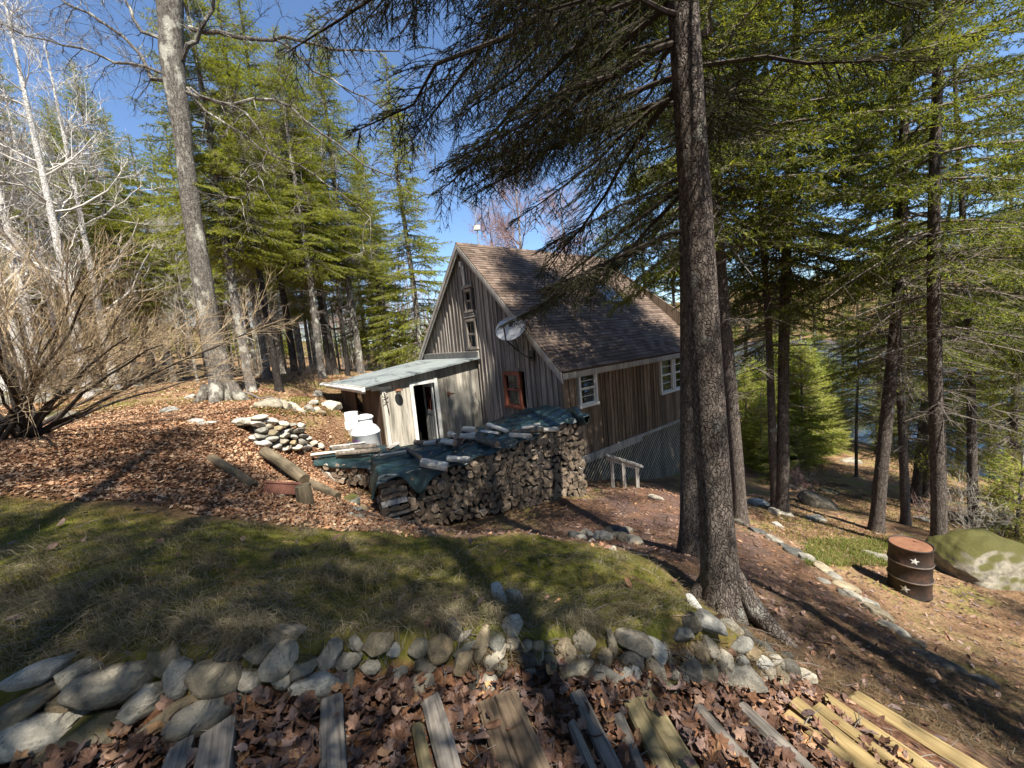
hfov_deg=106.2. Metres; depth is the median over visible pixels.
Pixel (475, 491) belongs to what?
firewood log
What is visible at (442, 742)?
stair timber
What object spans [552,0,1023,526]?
spruce tree
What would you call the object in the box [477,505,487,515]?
firewood log
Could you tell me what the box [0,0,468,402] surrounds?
maple tree
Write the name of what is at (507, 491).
firewood log
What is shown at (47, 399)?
stone
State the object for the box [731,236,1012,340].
distant conifer wood
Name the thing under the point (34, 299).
spruce tree
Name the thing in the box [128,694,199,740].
stone
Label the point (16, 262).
birch tree
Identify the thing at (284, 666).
stone
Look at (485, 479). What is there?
firewood log
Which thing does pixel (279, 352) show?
spruce tree
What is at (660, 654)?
stone
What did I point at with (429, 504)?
firewood log
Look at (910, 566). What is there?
barrel
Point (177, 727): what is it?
stone
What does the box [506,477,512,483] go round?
firewood log
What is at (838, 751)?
stair timber
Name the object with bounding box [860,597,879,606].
stone
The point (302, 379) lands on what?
bare bush
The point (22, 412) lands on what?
shrub
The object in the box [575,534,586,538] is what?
stone
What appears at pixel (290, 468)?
log
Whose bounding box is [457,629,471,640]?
stone
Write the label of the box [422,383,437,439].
door
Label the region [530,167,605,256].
maple tree
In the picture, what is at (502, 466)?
firewood log
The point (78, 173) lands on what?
spruce tree
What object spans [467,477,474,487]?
firewood log
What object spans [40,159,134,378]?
bare tree
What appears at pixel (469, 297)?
window
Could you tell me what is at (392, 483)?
firewood log
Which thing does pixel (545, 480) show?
firewood log
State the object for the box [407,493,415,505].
firewood log
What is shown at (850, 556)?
grass
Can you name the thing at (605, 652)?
stone
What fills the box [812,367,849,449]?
fir tree
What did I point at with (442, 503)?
firewood log
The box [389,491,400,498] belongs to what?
firewood log
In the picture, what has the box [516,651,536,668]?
stone
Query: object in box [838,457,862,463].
stone
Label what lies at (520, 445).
firewood log
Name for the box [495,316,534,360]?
satellite dish
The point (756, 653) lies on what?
stone
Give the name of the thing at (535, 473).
firewood log
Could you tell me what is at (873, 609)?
stone
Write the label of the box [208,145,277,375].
spruce tree
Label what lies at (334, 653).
stone
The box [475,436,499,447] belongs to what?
firewood log
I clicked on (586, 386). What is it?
window
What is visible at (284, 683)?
stone
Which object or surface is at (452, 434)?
firewood log
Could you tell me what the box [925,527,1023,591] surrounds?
boulder
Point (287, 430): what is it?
stone
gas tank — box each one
[344,411,357,437]
[351,414,381,444]
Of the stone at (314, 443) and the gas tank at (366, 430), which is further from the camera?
the gas tank at (366, 430)
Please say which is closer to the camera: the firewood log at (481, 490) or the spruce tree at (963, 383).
the firewood log at (481, 490)
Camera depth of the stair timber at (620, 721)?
1.91 m
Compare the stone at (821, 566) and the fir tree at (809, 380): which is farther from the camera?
the fir tree at (809, 380)
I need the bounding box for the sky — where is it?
[0,0,1023,346]
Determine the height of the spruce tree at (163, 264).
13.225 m
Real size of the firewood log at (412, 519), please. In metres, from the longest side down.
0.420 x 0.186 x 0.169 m
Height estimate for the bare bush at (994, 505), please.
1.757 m
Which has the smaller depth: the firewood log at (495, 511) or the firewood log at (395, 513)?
the firewood log at (395, 513)
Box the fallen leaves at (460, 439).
[430,437,481,454]
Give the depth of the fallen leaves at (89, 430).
5.76 m
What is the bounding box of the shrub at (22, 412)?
[0,203,300,449]
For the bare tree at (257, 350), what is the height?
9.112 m
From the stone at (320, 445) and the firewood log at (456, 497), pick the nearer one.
the firewood log at (456, 497)
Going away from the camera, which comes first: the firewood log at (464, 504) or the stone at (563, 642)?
the stone at (563, 642)
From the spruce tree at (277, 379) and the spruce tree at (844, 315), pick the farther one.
the spruce tree at (844, 315)
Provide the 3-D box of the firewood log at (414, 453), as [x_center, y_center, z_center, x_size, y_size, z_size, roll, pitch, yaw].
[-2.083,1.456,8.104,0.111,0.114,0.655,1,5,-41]
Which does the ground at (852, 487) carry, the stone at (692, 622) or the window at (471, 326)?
the stone at (692, 622)
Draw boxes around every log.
[206,454,258,486]
[259,447,309,482]
[309,479,341,498]
[311,448,354,456]
[323,471,331,477]
[330,441,365,447]
[332,443,376,450]
[335,448,380,456]
[338,470,345,474]
[339,477,348,483]
[346,479,353,484]
[348,473,357,479]
[353,474,362,481]
[362,475,368,482]
[377,482,387,488]
[378,489,389,500]
[378,502,389,515]
[380,450,405,458]
[380,484,406,494]
[380,496,407,507]
[384,507,409,517]
[385,442,399,450]
[387,477,397,487]
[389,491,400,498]
[389,504,399,510]
[392,516,402,520]
[395,477,407,483]
[399,490,407,496]
[399,501,410,509]
[400,513,411,520]
[404,447,422,459]
[407,486,416,496]
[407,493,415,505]
[409,502,419,510]
[410,516,420,522]
[413,439,423,445]
[414,507,424,515]
[415,492,422,502]
[419,491,424,499]
[420,458,448,471]
[421,440,437,445]
[424,500,433,507]
[426,483,432,493]
[427,518,436,524]
[431,504,438,512]
[436,479,446,490]
[437,497,446,507]
[438,510,449,519]
[439,474,449,482]
[440,438,456,445]
[440,490,449,497]
[446,455,470,462]
[446,481,454,488]
[447,431,458,438]
[450,493,461,501]
[450,501,460,509]
[454,484,462,492]
[455,508,463,515]
[459,432,476,440]
[460,500,467,507]
[461,426,477,432]
[461,493,468,501]
[463,489,471,496]
[465,469,473,477]
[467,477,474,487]
[469,460,479,465]
[469,464,480,472]
[471,488,478,494]
[472,476,480,483]
[473,456,483,460]
[474,470,481,476]
[474,492,482,500]
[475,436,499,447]
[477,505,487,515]
[478,457,485,464]
[478,487,485,493]
[480,430,500,435]
[480,475,489,484]
[484,481,491,488]
[485,456,493,465]
[488,501,495,508]
[489,477,499,487]
[491,508,499,513]
[492,463,498,470]
[493,453,500,459]
[493,459,500,464]
[495,498,502,507]
[496,468,505,474]
[496,472,507,479]
[498,463,506,469]
[499,478,506,485]
[501,483,508,489]
[502,488,511,494]
[502,502,510,510]
[505,450,514,456]
[505,456,512,462]
[506,471,515,477]
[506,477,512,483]
[507,498,517,505]
[509,433,531,437]
[511,466,521,471]
[511,489,518,496]
[512,427,543,433]
[512,474,519,483]
[512,481,521,489]
[516,443,524,448]
[516,461,525,465]
[516,502,524,508]
[518,449,523,455]
[518,455,527,461]
[522,423,540,428]
[522,461,529,468]
[522,474,532,482]
[523,496,530,502]
[527,459,537,467]
[530,453,537,459]
[531,469,538,476]
[534,457,542,463]
[535,438,543,444]
[537,452,543,459]
[540,476,549,486]
[540,487,548,494]
[541,432,548,439]
[541,463,549,468]
[542,450,550,456]
[544,427,558,431]
[554,437,560,444]
[558,488,566,496]
[559,427,568,434]
[566,470,575,478]
[572,432,583,439]
[573,426,581,434]
[576,439,585,445]
[578,479,586,485]
[579,460,585,468]
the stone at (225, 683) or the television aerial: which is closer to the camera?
the stone at (225, 683)
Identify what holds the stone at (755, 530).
on the ground at (852, 487)
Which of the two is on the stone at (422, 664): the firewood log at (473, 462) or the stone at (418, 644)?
the stone at (418, 644)
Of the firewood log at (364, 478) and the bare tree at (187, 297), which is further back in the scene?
the bare tree at (187, 297)
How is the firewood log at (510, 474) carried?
on the firewood log at (509, 480)
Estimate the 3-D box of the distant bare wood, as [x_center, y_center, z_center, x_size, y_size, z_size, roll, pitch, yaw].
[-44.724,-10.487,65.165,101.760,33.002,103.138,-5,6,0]
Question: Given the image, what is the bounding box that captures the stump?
[294,482,313,505]
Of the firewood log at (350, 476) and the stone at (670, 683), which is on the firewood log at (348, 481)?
the firewood log at (350, 476)
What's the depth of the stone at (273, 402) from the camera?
8.80 m
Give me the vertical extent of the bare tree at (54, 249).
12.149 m
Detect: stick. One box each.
[243,391,295,411]
[383,392,389,413]
[871,670,929,706]
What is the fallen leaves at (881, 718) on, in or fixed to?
on the ground at (852, 487)
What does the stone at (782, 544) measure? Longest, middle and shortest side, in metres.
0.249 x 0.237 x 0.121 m
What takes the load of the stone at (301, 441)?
on the stone at (308, 446)
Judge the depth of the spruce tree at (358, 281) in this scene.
26.24 m
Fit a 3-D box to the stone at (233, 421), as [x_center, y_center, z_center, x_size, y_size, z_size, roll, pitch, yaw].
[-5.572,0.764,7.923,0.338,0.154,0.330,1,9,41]
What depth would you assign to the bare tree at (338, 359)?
27.68 m
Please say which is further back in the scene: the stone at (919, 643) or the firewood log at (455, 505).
the firewood log at (455, 505)
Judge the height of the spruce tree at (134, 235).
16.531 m
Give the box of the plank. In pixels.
[486,423,508,432]
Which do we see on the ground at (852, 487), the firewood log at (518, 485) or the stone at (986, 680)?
the stone at (986, 680)
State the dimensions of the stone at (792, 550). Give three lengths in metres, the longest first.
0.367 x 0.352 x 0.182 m
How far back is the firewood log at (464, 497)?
7.94 m
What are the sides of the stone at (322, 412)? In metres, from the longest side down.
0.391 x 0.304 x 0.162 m
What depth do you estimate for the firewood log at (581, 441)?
9.05 m
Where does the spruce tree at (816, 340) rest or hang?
on the ground at (852, 487)
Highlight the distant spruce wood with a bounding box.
[61,294,426,359]
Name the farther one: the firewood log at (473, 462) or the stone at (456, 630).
the firewood log at (473, 462)
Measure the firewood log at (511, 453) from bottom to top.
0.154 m
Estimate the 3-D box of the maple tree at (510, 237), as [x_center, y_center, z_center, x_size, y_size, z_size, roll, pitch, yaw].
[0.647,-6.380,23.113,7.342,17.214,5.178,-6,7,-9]
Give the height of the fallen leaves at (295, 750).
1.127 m
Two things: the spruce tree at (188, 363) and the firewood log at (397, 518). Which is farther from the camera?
the spruce tree at (188, 363)
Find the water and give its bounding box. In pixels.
[734,337,1023,485]
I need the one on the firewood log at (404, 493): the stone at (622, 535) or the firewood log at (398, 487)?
the firewood log at (398, 487)
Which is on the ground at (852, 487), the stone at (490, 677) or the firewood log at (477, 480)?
the stone at (490, 677)
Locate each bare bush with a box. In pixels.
[235,350,368,391]
[334,323,386,368]
[789,456,821,490]
[789,463,811,485]
[911,461,1023,535]
[911,490,969,521]
[953,485,1023,524]
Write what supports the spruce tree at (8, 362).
on the ground at (852, 487)
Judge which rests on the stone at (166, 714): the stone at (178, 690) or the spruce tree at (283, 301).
the stone at (178, 690)
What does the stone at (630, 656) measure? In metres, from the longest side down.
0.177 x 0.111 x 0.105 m
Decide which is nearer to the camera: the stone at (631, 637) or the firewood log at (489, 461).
the stone at (631, 637)
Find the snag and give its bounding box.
[323,278,356,375]
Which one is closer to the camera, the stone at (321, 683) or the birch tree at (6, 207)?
the stone at (321, 683)
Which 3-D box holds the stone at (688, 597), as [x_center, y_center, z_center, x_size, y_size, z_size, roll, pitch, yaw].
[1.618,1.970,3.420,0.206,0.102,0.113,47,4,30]
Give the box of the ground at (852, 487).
[0,247,1023,767]
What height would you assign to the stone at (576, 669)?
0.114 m
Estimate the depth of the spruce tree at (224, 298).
20.67 m
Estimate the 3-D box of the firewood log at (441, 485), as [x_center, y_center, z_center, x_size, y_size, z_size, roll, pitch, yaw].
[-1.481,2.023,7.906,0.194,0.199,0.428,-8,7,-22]
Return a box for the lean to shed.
[319,357,482,445]
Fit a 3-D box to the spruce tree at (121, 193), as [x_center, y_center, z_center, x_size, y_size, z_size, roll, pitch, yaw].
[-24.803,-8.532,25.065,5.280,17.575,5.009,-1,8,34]
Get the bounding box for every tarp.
[313,442,400,470]
[368,405,585,499]
[565,406,589,425]
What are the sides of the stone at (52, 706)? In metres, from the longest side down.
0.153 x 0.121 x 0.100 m
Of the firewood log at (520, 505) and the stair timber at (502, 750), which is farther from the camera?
the firewood log at (520, 505)
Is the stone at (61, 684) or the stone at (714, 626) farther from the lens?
the stone at (714, 626)
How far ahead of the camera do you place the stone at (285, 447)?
7.98 m
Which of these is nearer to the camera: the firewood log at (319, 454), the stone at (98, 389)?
the firewood log at (319, 454)
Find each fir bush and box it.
[863,424,896,450]
[955,454,1023,533]
[965,449,1023,542]
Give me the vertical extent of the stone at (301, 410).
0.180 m
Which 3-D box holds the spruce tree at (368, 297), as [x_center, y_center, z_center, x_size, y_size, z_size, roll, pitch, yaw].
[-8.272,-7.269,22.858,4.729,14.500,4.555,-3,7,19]
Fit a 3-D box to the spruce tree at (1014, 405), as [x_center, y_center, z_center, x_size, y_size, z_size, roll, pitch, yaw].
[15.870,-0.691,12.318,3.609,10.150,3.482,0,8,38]
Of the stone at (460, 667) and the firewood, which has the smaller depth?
the stone at (460, 667)
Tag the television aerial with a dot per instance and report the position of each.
(476, 227)
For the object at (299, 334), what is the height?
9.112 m
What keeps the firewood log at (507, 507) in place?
on the ground at (852, 487)
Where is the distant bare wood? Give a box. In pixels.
[14,209,437,375]
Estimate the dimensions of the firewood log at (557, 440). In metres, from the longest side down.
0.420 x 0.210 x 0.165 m
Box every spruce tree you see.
[0,51,87,387]
[0,143,62,358]
[0,150,44,384]
[9,211,30,360]
[13,94,133,385]
[31,102,120,373]
[34,60,175,385]
[54,135,99,326]
[74,160,158,365]
[87,108,187,378]
[103,133,195,382]
[106,163,167,366]
[126,0,293,391]
[130,131,195,373]
[140,120,226,378]
[153,121,256,377]
[186,35,290,378]
[192,0,312,391]
[203,0,323,377]
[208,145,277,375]
[218,119,303,373]
[227,61,326,372]
[244,24,355,378]
[246,285,276,366]
[262,60,354,374]
[264,32,371,373]
[274,196,332,372]
[275,0,798,649]
[276,193,329,370]
[287,11,393,373]
[315,182,365,369]
[332,205,390,368]
[334,137,394,367]
[344,131,412,369]
[355,186,414,370]
[362,53,453,364]
[439,0,946,558]
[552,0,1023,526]
[594,210,621,258]
[607,143,679,304]
[635,0,1013,512]
[638,149,679,310]
[666,216,746,335]
[673,0,880,507]
[728,253,773,393]
[737,205,826,376]
[770,0,1023,533]
[771,0,1023,535]
[796,273,835,393]
[810,7,1023,525]
[820,296,894,476]
[824,295,865,433]
[833,234,922,452]
[834,155,1023,503]
[848,1,1023,524]
[852,256,953,442]
[860,290,921,413]
[873,275,995,498]
[907,253,1011,462]
[942,201,1023,468]
[943,35,1023,436]
[946,201,1023,494]
[948,153,1023,483]
[954,0,1023,424]
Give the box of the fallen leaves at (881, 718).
[359,473,1023,765]
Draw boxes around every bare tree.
[5,148,116,382]
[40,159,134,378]
[112,212,150,378]
[133,215,197,379]
[149,204,199,381]
[152,216,231,378]
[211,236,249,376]
[217,239,277,375]
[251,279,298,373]
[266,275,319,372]
[317,281,349,369]
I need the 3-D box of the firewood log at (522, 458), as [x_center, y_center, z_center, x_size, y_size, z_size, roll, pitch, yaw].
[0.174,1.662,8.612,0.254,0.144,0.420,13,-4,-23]
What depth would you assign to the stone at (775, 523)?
9.12 m
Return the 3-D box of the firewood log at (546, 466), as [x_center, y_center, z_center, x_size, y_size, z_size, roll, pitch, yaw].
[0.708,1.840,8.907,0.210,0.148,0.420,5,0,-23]
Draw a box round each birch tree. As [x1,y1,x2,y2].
[0,0,158,397]
[0,0,174,388]
[0,28,97,396]
[0,51,81,387]
[0,68,123,392]
[0,69,73,391]
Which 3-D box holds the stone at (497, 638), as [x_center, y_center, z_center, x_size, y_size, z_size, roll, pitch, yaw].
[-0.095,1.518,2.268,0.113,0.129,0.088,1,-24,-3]
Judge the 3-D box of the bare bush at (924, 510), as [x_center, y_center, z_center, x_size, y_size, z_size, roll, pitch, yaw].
[11.008,3.131,10.365,1.645,1.207,1.226,-5,6,0]
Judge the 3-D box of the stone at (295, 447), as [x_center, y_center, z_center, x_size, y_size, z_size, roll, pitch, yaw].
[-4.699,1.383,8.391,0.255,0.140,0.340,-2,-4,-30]
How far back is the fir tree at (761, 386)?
18.67 m
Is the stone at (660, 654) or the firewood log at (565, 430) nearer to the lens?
the stone at (660, 654)
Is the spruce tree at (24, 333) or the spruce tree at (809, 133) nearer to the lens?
the spruce tree at (809, 133)
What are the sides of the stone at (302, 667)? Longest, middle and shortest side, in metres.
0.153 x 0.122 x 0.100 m
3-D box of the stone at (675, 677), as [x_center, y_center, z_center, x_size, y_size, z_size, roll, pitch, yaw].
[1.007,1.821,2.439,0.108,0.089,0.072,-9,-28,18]
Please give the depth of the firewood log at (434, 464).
7.47 m
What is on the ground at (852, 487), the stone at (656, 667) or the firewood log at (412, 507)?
the stone at (656, 667)
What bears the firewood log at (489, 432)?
on the tarp at (406, 467)
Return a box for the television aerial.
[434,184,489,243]
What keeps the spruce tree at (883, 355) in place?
on the ground at (852, 487)
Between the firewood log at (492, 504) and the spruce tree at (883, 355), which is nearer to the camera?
the firewood log at (492, 504)
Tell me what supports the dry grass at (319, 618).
on the ground at (852, 487)
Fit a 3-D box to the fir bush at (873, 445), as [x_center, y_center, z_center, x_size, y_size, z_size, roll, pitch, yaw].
[19.818,2.942,20.565,1.793,2.448,1.542,-8,7,-22]
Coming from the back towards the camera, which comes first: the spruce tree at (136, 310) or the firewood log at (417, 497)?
the spruce tree at (136, 310)
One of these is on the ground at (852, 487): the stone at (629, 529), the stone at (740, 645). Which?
the stone at (629, 529)
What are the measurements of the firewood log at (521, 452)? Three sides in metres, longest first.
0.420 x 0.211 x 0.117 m
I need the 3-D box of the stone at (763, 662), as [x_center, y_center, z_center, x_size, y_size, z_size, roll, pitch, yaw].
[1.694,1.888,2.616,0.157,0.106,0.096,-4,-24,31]
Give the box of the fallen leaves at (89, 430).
[0,399,471,536]
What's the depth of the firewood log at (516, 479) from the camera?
8.38 m
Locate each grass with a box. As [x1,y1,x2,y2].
[0,497,768,699]
[802,535,887,566]
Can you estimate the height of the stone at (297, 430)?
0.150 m
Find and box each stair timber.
[161,735,195,767]
[193,724,216,767]
[210,714,238,767]
[319,692,348,767]
[412,722,432,767]
[422,692,461,767]
[477,697,518,767]
[495,688,550,767]
[567,718,596,767]
[570,688,622,767]
[613,712,645,767]
[623,698,673,767]
[634,689,699,767]
[694,704,758,767]
[739,701,815,767]
[783,709,865,767]
[789,697,885,767]
[812,702,908,767]
[823,693,935,767]
[848,689,986,767]
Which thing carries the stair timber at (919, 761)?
on the ground at (852, 487)
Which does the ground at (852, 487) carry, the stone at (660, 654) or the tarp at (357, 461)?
the tarp at (357, 461)
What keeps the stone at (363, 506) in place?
on the ground at (852, 487)
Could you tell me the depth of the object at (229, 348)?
25.67 m
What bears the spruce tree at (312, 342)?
on the ground at (852, 487)
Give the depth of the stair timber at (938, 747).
2.37 m
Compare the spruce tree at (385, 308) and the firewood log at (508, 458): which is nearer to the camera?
the firewood log at (508, 458)
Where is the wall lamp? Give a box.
[395,388,402,393]
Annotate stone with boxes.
[0,392,50,405]
[0,652,77,691]
[0,679,60,730]
[0,710,92,763]
[30,742,56,766]
[43,410,91,420]
[44,692,75,712]
[53,656,103,690]
[57,660,153,710]
[57,709,123,750]
[95,386,118,390]
[115,681,163,724]
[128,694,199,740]
[146,639,181,678]
[159,406,179,412]
[160,691,242,745]
[162,656,193,700]
[184,394,196,398]
[184,659,243,698]
[189,419,203,422]
[195,421,216,424]
[213,645,248,662]
[231,417,244,423]
[236,420,249,425]
[237,668,260,692]
[242,417,252,424]
[242,623,306,664]
[248,435,257,440]
[250,414,268,420]
[250,420,265,425]
[252,439,271,446]
[253,398,282,407]
[254,426,268,433]
[254,433,268,438]
[257,639,298,682]
[262,418,278,423]
[263,435,278,441]
[264,429,278,435]
[265,423,273,428]
[270,443,281,448]
[271,672,290,690]
[272,438,288,444]
[273,425,283,430]
[276,421,289,426]
[277,432,290,437]
[279,428,292,432]
[280,399,291,409]
[280,445,291,450]
[286,423,297,427]
[288,401,298,408]
[288,428,304,433]
[288,440,296,444]
[288,670,342,706]
[289,434,297,439]
[289,654,317,681]
[291,444,302,450]
[296,407,306,412]
[296,422,306,427]
[296,434,308,438]
[297,438,307,445]
[302,444,311,448]
[304,404,315,411]
[309,399,318,404]
[310,440,317,445]
[313,390,324,396]
[315,410,325,415]
[316,637,343,670]
[317,443,324,448]
[321,400,342,410]
[334,652,362,671]
[342,668,355,690]
[343,493,359,504]
[348,634,362,651]
[355,513,364,517]
[359,504,367,509]
[360,658,380,674]
[362,632,394,656]
[386,642,400,657]
[393,665,407,678]
[407,636,427,658]
[413,672,434,696]
[414,655,436,673]
[427,633,453,665]
[444,615,462,640]
[452,638,475,657]
[453,650,473,676]
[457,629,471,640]
[467,670,480,691]
[472,624,489,663]
[482,643,506,671]
[483,671,497,691]
[488,629,504,651]
[491,581,507,603]
[494,658,507,676]
[501,614,523,636]
[505,637,519,650]
[506,588,523,600]
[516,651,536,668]
[517,639,532,652]
[525,668,535,679]
[530,640,544,652]
[531,650,543,667]
[544,640,553,652]
[544,652,557,676]
[554,637,570,653]
[557,643,576,663]
[557,657,593,680]
[567,530,580,536]
[572,629,595,652]
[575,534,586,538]
[578,652,590,657]
[579,528,591,534]
[586,662,623,687]
[593,530,600,538]
[596,647,612,666]
[599,530,612,539]
[605,524,622,531]
[606,628,617,658]
[610,531,618,536]
[614,627,652,658]
[617,528,627,533]
[617,531,627,541]
[617,649,643,669]
[621,665,642,685]
[623,526,632,532]
[625,534,642,544]
[642,678,653,689]
[644,656,667,685]
[648,494,663,499]
[648,635,667,664]
[662,641,672,664]
[664,679,680,693]
[670,666,679,680]
[674,626,694,641]
[677,658,702,685]
[680,647,694,658]
[681,611,701,632]
[685,593,700,608]
[689,641,708,661]
[694,608,727,635]
[700,660,718,682]
[703,634,718,658]
[713,647,734,671]
[720,618,743,635]
[722,662,768,692]
[731,636,753,654]
[734,518,747,526]
[735,654,750,666]
[740,626,753,636]
[743,646,762,661]
[747,498,768,505]
[747,527,767,533]
[751,637,775,652]
[755,655,774,669]
[759,666,776,680]
[764,534,783,542]
[765,651,784,670]
[767,507,794,516]
[771,521,782,526]
[774,666,789,685]
[777,542,790,546]
[779,651,793,658]
[783,547,803,556]
[783,658,801,680]
[789,482,805,490]
[797,490,838,510]
[797,552,815,562]
[800,667,817,684]
[804,514,827,521]
[812,560,833,572]
[817,577,830,584]
[819,487,838,493]
[827,571,843,580]
[831,579,861,593]
[836,588,851,597]
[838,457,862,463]
[843,588,863,601]
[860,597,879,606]
[860,602,894,622]
[861,549,887,560]
[873,621,890,629]
[877,619,910,637]
[899,635,926,647]
[907,646,968,674]
[912,515,929,521]
[966,673,1001,689]
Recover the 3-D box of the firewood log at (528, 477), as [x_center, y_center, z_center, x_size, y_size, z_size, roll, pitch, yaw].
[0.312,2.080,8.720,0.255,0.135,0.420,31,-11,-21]
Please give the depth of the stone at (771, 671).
2.56 m
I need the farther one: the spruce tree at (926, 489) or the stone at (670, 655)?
the spruce tree at (926, 489)
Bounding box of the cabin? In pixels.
[417,242,679,480]
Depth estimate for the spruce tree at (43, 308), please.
21.97 m
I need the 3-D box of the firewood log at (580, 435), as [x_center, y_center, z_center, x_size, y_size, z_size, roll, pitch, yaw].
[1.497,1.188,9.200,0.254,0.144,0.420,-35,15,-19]
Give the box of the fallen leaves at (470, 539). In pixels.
[0,494,736,655]
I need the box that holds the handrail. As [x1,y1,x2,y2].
[604,453,643,487]
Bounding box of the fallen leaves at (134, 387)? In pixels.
[0,369,378,437]
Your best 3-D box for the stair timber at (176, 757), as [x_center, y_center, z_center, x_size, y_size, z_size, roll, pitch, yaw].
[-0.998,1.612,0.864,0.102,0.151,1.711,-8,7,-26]
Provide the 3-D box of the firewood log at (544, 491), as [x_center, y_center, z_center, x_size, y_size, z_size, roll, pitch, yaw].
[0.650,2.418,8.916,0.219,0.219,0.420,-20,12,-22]
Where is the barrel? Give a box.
[886,535,934,601]
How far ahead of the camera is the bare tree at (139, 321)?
25.56 m
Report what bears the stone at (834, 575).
on the ground at (852, 487)
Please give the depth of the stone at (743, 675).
2.45 m
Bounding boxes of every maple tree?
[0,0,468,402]
[461,188,517,246]
[468,132,561,252]
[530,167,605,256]
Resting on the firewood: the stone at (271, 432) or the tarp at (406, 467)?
the tarp at (406, 467)
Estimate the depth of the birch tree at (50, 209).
13.58 m
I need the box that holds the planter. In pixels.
[263,481,302,494]
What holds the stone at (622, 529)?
on the ground at (852, 487)
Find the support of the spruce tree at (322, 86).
on the ground at (852, 487)
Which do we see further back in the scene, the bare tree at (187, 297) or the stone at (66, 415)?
the bare tree at (187, 297)
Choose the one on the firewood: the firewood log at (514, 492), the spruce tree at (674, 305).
the firewood log at (514, 492)
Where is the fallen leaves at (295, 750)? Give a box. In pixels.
[0,657,948,767]
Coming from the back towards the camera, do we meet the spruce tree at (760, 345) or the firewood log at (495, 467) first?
the spruce tree at (760, 345)
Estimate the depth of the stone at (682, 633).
2.49 m
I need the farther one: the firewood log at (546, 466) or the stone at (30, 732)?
the firewood log at (546, 466)
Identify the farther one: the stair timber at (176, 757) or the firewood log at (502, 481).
the firewood log at (502, 481)
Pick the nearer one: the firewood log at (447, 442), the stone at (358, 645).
the stone at (358, 645)
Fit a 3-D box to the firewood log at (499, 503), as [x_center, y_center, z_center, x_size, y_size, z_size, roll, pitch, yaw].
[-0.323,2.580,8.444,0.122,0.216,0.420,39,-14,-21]
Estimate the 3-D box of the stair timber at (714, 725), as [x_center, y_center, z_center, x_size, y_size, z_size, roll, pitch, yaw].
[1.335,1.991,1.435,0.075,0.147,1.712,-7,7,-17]
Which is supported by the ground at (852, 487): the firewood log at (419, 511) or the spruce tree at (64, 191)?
the spruce tree at (64, 191)
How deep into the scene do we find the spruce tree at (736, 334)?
23.78 m
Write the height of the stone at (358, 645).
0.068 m
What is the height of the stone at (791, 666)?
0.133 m
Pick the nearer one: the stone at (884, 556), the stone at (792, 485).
the stone at (884, 556)
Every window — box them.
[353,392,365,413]
[463,288,475,312]
[465,318,479,349]
[502,371,526,408]
[575,374,599,408]
[658,359,674,394]
[673,358,679,390]
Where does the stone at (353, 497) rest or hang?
on the ground at (852, 487)
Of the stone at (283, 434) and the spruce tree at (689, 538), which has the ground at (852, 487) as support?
the spruce tree at (689, 538)
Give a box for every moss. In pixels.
[0,497,728,671]
[36,368,1023,554]
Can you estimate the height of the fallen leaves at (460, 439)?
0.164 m
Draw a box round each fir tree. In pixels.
[736,366,766,460]
[737,357,764,447]
[741,360,777,423]
[742,391,768,472]
[750,381,797,468]
[751,420,805,482]
[759,334,799,405]
[775,367,818,463]
[776,336,850,465]
[789,345,843,450]
[789,425,823,471]
[805,424,839,458]
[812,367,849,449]
[818,353,854,446]
[823,396,851,454]
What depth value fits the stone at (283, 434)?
7.94 m
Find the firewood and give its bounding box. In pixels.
[407,423,587,524]
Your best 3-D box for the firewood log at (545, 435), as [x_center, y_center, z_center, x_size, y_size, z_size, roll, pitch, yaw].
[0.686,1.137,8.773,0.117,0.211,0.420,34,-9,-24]
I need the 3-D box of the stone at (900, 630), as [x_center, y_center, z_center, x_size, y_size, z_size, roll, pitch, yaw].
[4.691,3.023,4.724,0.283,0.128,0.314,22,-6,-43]
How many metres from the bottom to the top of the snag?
4.805 m
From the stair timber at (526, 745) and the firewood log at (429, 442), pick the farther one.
the firewood log at (429, 442)
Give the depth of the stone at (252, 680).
1.82 m
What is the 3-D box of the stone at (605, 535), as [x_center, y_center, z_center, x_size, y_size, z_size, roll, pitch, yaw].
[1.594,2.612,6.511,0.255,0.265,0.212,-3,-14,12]
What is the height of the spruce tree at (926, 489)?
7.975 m
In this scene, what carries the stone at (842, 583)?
on the ground at (852, 487)
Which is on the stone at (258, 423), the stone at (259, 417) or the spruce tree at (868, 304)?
the stone at (259, 417)
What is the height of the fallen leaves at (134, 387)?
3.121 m
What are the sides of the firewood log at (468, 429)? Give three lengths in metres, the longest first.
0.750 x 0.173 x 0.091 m
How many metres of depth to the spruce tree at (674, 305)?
21.61 m
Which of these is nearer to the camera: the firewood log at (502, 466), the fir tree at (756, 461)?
the firewood log at (502, 466)
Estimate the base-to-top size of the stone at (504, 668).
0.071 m
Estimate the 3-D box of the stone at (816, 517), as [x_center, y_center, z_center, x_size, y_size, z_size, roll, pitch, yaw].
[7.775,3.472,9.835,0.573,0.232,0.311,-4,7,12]

